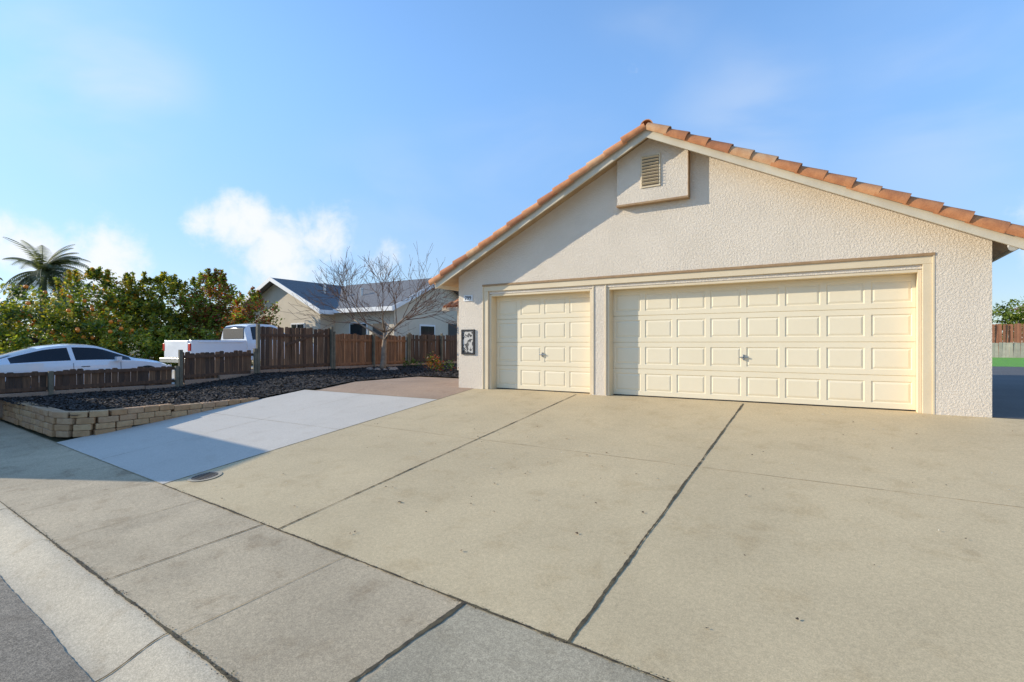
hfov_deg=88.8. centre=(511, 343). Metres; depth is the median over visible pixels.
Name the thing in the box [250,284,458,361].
walls
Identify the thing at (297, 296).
eave trim
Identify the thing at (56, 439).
ground
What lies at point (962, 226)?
fascia boards
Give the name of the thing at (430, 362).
dry shrub
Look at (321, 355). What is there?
wooden fence
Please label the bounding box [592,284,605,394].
post trim
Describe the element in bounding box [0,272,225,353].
distant trees
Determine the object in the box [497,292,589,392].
single garage door
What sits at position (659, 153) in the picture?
vent frame
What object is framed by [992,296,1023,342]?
garden tree
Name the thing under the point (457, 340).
wing walls
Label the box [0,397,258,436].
block retaining wall
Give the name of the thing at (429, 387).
garden walkway
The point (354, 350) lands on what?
wooden fence
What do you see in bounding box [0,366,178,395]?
wooden fence
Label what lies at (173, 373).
neighbour driveway
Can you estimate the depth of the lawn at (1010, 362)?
28.75 m
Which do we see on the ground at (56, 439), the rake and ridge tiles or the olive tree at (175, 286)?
the olive tree at (175, 286)
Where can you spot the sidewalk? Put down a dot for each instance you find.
(345, 619)
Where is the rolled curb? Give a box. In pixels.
[0,502,229,681]
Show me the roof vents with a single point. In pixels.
(361, 289)
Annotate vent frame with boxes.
[641,152,660,187]
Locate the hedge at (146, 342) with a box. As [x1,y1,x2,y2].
[0,321,221,366]
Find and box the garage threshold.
[492,388,922,413]
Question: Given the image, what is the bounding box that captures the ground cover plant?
[402,352,440,366]
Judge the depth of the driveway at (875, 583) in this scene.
4.77 m
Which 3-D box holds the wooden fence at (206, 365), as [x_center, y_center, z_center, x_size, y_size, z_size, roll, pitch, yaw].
[-8.883,0.740,15.868,0.162,1.150,2.340,0,0,32]
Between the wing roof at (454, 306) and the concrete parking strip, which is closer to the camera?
the concrete parking strip
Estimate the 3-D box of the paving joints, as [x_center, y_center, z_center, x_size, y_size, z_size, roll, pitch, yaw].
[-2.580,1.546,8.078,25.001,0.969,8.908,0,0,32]
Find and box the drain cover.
[187,471,221,481]
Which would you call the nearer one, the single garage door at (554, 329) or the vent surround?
the vent surround
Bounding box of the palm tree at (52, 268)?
[0,237,89,338]
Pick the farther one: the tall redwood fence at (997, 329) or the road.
the tall redwood fence at (997, 329)
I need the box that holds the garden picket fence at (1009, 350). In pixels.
[992,342,1023,357]
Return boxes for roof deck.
[442,138,1008,287]
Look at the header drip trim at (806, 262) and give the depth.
9.30 m
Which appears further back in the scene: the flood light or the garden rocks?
the garden rocks
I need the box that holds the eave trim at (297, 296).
[239,277,434,314]
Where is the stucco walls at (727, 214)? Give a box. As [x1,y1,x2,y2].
[459,151,991,417]
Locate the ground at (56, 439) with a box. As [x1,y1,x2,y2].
[0,346,1013,482]
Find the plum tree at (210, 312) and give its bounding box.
[171,268,251,339]
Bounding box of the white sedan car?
[0,344,171,388]
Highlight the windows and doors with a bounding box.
[291,322,456,338]
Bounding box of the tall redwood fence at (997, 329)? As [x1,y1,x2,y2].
[992,323,1023,356]
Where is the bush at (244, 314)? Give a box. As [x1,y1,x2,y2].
[206,286,284,365]
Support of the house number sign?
attached to the stucco walls at (727, 214)
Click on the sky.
(255, 141)
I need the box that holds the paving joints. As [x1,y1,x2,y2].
[0,390,1021,681]
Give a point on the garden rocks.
(391, 368)
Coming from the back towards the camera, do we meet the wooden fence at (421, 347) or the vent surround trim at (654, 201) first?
the wooden fence at (421, 347)
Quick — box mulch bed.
[0,363,458,415]
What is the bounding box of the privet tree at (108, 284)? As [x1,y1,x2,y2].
[22,266,193,363]
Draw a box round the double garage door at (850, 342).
[613,274,915,409]
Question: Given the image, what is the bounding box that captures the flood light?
[1008,245,1022,250]
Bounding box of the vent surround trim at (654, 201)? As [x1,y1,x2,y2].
[616,150,689,208]
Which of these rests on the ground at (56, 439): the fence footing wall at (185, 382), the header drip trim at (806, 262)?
the fence footing wall at (185, 382)
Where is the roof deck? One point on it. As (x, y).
(998, 248)
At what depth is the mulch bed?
13.76 m
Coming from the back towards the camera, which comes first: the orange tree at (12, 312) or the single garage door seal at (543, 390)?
the orange tree at (12, 312)
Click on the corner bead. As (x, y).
(933, 335)
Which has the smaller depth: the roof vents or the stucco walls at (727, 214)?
the stucco walls at (727, 214)
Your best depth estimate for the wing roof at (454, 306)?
20.04 m
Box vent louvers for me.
[641,154,658,185]
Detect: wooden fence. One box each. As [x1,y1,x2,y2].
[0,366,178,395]
[178,348,256,385]
[256,324,332,372]
[333,332,408,368]
[408,333,456,364]
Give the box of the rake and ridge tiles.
[428,119,1023,285]
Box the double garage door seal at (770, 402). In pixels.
[613,394,915,410]
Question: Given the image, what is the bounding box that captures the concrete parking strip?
[57,390,436,483]
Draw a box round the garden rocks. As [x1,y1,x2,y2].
[366,367,397,369]
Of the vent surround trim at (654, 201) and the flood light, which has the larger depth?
the vent surround trim at (654, 201)
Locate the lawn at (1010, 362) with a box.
[992,357,1023,366]
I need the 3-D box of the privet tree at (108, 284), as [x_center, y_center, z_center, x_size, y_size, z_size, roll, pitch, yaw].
[-20.153,-1.296,26.491,5.837,5.134,6.440,0,0,32]
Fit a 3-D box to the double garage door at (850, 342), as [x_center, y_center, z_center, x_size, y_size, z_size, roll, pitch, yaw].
[4.202,-0.020,9.476,4.961,2.140,0.015,0,0,32]
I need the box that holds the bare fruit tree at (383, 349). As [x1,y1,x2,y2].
[280,243,458,368]
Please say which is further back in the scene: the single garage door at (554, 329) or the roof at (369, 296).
the roof at (369, 296)
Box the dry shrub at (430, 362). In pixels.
[423,351,458,370]
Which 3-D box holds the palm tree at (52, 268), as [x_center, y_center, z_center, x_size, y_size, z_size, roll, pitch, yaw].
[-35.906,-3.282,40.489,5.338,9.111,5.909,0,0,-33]
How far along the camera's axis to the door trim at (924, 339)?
9.14 m
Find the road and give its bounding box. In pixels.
[0,577,92,681]
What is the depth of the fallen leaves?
3.91 m
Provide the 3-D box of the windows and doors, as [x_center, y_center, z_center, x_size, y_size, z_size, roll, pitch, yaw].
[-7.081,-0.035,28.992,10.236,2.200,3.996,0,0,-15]
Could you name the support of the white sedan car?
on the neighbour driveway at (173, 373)
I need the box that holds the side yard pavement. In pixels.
[992,366,1023,418]
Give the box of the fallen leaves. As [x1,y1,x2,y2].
[9,403,1009,681]
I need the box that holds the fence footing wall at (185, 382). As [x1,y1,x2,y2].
[0,361,456,417]
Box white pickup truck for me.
[160,323,313,367]
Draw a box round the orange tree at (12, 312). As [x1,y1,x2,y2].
[0,282,142,355]
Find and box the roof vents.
[323,283,363,295]
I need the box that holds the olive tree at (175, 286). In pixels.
[107,271,206,364]
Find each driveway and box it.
[165,389,1023,681]
[172,365,260,383]
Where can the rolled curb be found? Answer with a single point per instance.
(95, 625)
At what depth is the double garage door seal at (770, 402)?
9.21 m
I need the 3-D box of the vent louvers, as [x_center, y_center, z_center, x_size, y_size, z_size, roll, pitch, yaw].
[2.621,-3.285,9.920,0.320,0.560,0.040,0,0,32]
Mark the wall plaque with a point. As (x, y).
(468, 341)
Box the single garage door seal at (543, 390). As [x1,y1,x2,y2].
[497,388,589,393]
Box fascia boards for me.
[435,129,1023,290]
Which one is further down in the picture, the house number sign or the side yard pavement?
the side yard pavement
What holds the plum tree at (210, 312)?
on the ground at (56, 439)
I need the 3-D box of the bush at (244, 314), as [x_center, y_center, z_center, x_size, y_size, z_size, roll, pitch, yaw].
[-13.221,-0.709,25.722,3.085,4.323,3.300,0,0,21]
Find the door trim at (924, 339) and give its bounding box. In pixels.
[484,255,932,413]
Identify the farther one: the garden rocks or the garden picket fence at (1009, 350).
the garden picket fence at (1009, 350)
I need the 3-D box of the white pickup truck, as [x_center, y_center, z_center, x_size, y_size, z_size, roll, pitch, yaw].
[-10.836,0.173,21.521,2.400,1.972,5.840,0,0,32]
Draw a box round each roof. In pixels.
[231,278,458,314]
[442,298,458,310]
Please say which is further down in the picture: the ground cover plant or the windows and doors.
the ground cover plant
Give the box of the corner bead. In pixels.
[482,255,934,413]
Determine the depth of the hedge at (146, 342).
23.51 m
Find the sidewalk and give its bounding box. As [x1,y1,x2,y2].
[0,421,665,681]
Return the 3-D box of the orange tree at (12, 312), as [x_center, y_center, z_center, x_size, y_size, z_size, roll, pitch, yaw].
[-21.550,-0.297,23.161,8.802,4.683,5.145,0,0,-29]
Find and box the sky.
[0,0,1023,343]
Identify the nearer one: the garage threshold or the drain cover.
the drain cover
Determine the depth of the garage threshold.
9.39 m
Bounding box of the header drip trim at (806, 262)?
[482,252,934,286]
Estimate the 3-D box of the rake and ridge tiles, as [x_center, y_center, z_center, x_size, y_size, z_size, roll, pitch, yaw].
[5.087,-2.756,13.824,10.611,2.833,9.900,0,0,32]
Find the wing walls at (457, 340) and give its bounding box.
[457,311,458,369]
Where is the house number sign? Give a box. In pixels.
[464,295,472,300]
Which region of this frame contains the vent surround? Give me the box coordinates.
[617,139,687,204]
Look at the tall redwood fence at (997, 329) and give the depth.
41.46 m
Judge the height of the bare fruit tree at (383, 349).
5.052 m
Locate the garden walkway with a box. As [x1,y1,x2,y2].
[317,377,472,398]
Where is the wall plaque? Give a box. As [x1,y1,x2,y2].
[461,329,474,354]

